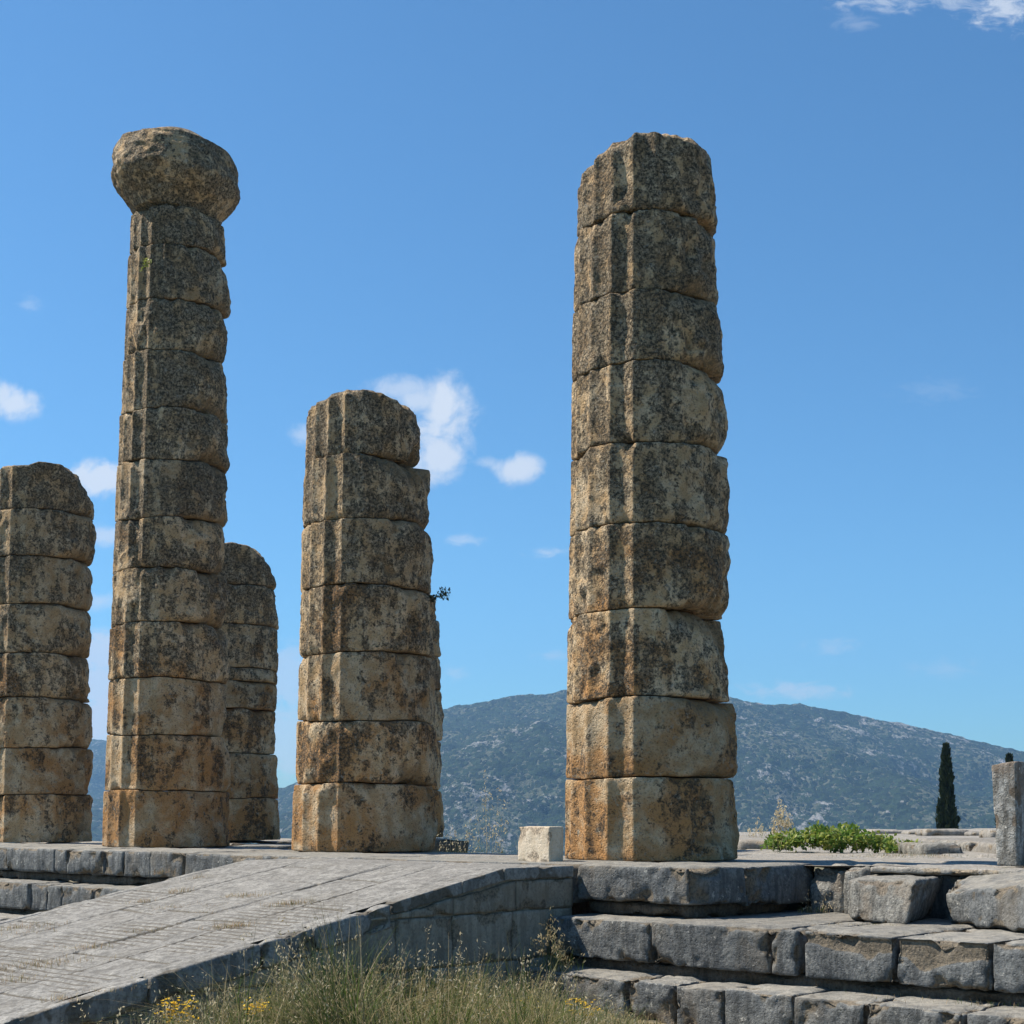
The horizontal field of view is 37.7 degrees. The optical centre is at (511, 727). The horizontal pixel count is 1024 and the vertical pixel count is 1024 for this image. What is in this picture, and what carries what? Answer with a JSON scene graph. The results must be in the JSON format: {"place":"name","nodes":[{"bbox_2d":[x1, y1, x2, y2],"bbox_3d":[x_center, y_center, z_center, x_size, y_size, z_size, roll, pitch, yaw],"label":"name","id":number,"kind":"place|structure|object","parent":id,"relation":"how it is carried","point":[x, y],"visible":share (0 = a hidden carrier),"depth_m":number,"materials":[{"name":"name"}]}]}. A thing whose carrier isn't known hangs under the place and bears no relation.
{"place":"outdoors","nodes":[
{"label":"outdoors","id":0,"kind":"place"},
{"bbox_2d":[86,739,106,798],"bbox_3d":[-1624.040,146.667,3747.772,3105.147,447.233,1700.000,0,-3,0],"label":"distant ridge","id":1,"kind":"structure","parent":0,"point":[96,788],"depth_m":3566.99,"materials":[{"name":"stone"}]},
{"bbox_2d":[70,867,823,1023],"bbox_3d":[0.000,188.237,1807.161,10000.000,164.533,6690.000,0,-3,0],"label":"ground","id":2,"kind":"structure","parent":0,"point":[792,906],"depth_m":27.20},
{"bbox_2d":[154,995,198,1023],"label":"yellow flower plant","id":3,"kind":"object","parent":2,"relation":"on","point":[172,1011],"visible":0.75,"depth_m":9.21,"materials":[{"name":"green plant"}]},
{"bbox_2d":[241,997,269,1023],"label":"yellow flower plant","id":4,"kind":"object","parent":2,"relation":"on","point":[255,1013],"visible":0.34,"depth_m":9.71,"materials":[{"name":"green plant"}]},
{"bbox_2d":[0,858,572,1023],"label":"stone ramp","id":5,"kind":"structure","parent":2,"relation":"on","point":[445,903],"depth_m":12.37,"materials":[{"name":"grey stone"}]},
{"bbox_2d":[0,858,419,1002],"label":"dry tufts","id":6,"kind":"object","parent":5,"relation":"on","point":[174,891],"visible":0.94,"depth_m":12.01,"materials":[{"name":"plant"}]},
{"bbox_2d":[62,886,685,1023],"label":"grass","id":7,"kind":"structure","parent":2,"relation":"on","point":[453,1007],"depth_m":9.15,"materials":[{"name":"plant"}]},
{"bbox_2d":[437,825,467,851],"bbox_3d":[-0.826,2.197,22.564,1.907,1.552,2.034,1,-3,-16],"label":"dry grass clump","id":8,"kind":"object","parent":2,"relation":"on","point":[452,842],"visible":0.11,"depth_m":22.64,"materials":[{"name":"plant"}]},
{"bbox_2d":[446,770,515,853],"bbox_3d":[-0.291,1.804,22.830,3.070,2.367,2.352,1,-3,-18],"label":"dry grass clump","id":9,"kind":"object","parent":2,"relation":"on","point":[494,825],"visible":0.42,"depth_m":22.85,"materials":[{"name":"plant"}]},
{"bbox_2d":[0,828,1023,1023],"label":"temple platform","id":10,"kind":"structure","parent":2,"relation":"on","point":[716,942],"depth_m":12.73,"materials":[{"name":"stone"}]},
{"bbox_2d":[0,461,96,842],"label":"stone column","id":11,"kind":"structure","parent":10,"relation":"on","point":[48,535],"depth_m":24.41,"materials":[{"name":"stone"}]},
{"bbox_2d":[102,126,240,846],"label":"stone column","id":12,"kind":"structure","parent":10,"relation":"on","point":[168,773],"depth_m":21.23,"materials":[{"name":"stone"}]},
{"bbox_2d":[139,256,151,271],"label":"wall weed","id":13,"kind":"object","parent":12,"relation":"attached to","point":[145,264],"depth_m":21.11,"materials":[{"name":"green plant"}]},
{"bbox_2d":[217,542,280,839],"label":"stone column","id":14,"kind":"structure","parent":10,"relation":"on","point":[249,628],"depth_m":26.34,"materials":[{"name":"stone"}]},
{"bbox_2d":[291,389,437,851],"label":"stone column","id":15,"kind":"structure","parent":10,"relation":"on","point":[366,747],"depth_m":18.43,"materials":[{"name":"stone"}]},
{"bbox_2d":[429,586,450,602],"bbox_3d":[-0.921,-1.703,19.075,0.301,0.220,0.133,1,-3,-11],"label":"wall weed","id":16,"kind":"object","parent":15,"relation":"attached to","point":[441,595],"depth_m":19.06,"materials":[{"name":"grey plant"}]},
{"bbox_2d":[423,594,444,836],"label":"stone column","id":17,"kind":"structure","parent":10,"relation":"on","point":[438,718],"depth_m":29.80,"materials":[{"name":"stone"}]},
{"bbox_2d":[518,826,562,861],"bbox_3d":[0.278,1.144,14.685,0.170,0.365,0.560,2,-4,-33],"label":"cut stone block","id":18,"kind":"object","parent":10,"relation":"on","point":[540,843],"depth_m":14.53,"materials":[{"name":"stone"}]},
{"bbox_2d":[530,906,582,972],"bbox_3d":[0.352,1.805,12.797,0.435,0.574,0.435,-2,-4,36],"label":"wild oat clump","id":19,"kind":"object","parent":10,"relation":"on","point":[559,968],"visible":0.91,"depth_m":12.75,"materials":[{"name":"beige plant"}]},
{"bbox_2d":[565,132,739,860],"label":"stone column","id":20,"kind":"structure","parent":10,"relation":"on","point":[651,764],"depth_m":14.94,"materials":[{"name":"stone"}]},
{"bbox_2d":[409,846,1023,1006],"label":"crevice weeds","id":21,"kind":"object","parent":10,"relation":"on","point":[461,850],"visible":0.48,"depth_m":16.75,"materials":[{"name":"plant"}]},
{"bbox_2d":[746,816,766,837],"bbox_3d":[3.909,1.580,23.433,0.655,0.403,0.500,0,-3,9],"label":"dry grass clump","id":22,"kind":"object","parent":10,"relation":"on","point":[756,830],"visible":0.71,"depth_m":23.35,"materials":[{"name":"plant"}]},
{"bbox_2d":[761,798,794,837],"bbox_3d":[4.091,1.381,22.674,0.701,0.712,0.418,-1,-3,16],"label":"dry grass clump","id":23,"kind":"object","parent":10,"relation":"on","point":[781,823],"visible":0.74,"depth_m":22.62,"materials":[{"name":"plant"}]},
{"bbox_2d":[797,889,836,913],"bbox_3d":[2.774,1.585,13.652,0.374,0.225,0.180,0,-3,0],"label":"dry grass clump","id":24,"kind":"object","parent":10,"relation":"on","point":[815,907],"visible":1,"depth_m":13.66,"materials":[{"name":"plant"}]},
{"bbox_2d":[760,820,917,852],"bbox_3d":[4.127,1.396,18.864,2.172,0.489,1.187,1,-3,-12],"label":"green shrub","id":25,"kind":"object","parent":10,"relation":"on","point":[840,838],"visible":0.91,"depth_m":18.60,"materials":[{"name":"green plant"}]},
{"bbox_2d":[862,829,902,833],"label":"stone block","id":26,"kind":"structure","parent":10,"relation":"on","point":[889,831],"depth_m":36.93,"materials":[{"name":"grey stone"}]},
{"bbox_2d":[848,874,942,923],"bbox_3d":[3.296,1.454,12.845,0.811,0.389,1.511,-1,-3,12],"label":"loose boulder","id":27,"kind":"object","parent":10,"relation":"on","point":[901,899],"visible":1,"depth_m":12.48,"materials":[{"name":"stone"}]},
{"bbox_2d":[901,831,914,833],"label":"stone block","id":28,"kind":"structure","parent":10,"relation":"on","point":[907,832],"depth_m":36.01,"materials":[{"name":"grey stone"}]},
{"bbox_2d":[915,829,967,835],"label":"stone block","id":29,"kind":"structure","parent":10,"relation":"on","point":[939,832],"depth_m":33.94,"materials":[{"name":"grey stone"}]},
{"bbox_2d":[964,831,978,835],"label":"stone block","id":30,"kind":"structure","parent":10,"relation":"on","point":[971,833],"depth_m":33.51,"materials":[{"name":"beige stone"}]},
{"bbox_2d":[946,870,1023,931],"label":"loose boulder","id":31,"kind":"object","parent":10,"relation":"on","point":[988,901],"visible":0.96,"depth_m":11.90,"materials":[{"name":"grey stone"}]},
{"bbox_2d":[979,829,995,837],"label":"stone block","id":32,"kind":"structure","parent":10,"relation":"on","point":[988,833],"depth_m":30.15,"materials":[{"name":"beige stone"}]},
{"bbox_2d":[992,761,1023,865],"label":"upright slab","id":33,"kind":"structure","parent":10,"relation":"on","point":[1008,787],"depth_m":12.97,"materials":[{"name":"stone"}]},
{"bbox_2d":[564,998,603,1023],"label":"yellow flower plant","id":34,"kind":"object","parent":2,"relation":"on","point":[583,1011],"visible":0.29,"depth_m":11.39,"materials":[{"name":"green plant"}]},
{"bbox_2d":[934,742,960,828],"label":"cypress tree","id":35,"kind":"object","parent":2,"relation":"on","point":[947,817],"visible":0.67,"depth_m":84.68,"materials":[{"name":"green plant"}]},
{"bbox_2d":[994,752,1013,824],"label":"cypress tree","id":36,"kind":"object","parent":2,"relation":"on","point":[1009,757],"visible":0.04,"depth_m":94.91,"materials":[{"name":"green plant"}]},
{"bbox_2d":[0,0,1023,787],"label":"sky","id":37,"kind":"structure","parent":0,"point":[402,227],"materials":[{"name":"blue"}]},
{"bbox_2d":[39,690,1023,855],"bbox_3d":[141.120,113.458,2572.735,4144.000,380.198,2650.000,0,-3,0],"label":"mountain","id":38,"kind":"structure","parent":0,"point":[806,764],"depth_m":2031.26,"materials":[{"name":"stone"}]}
]}

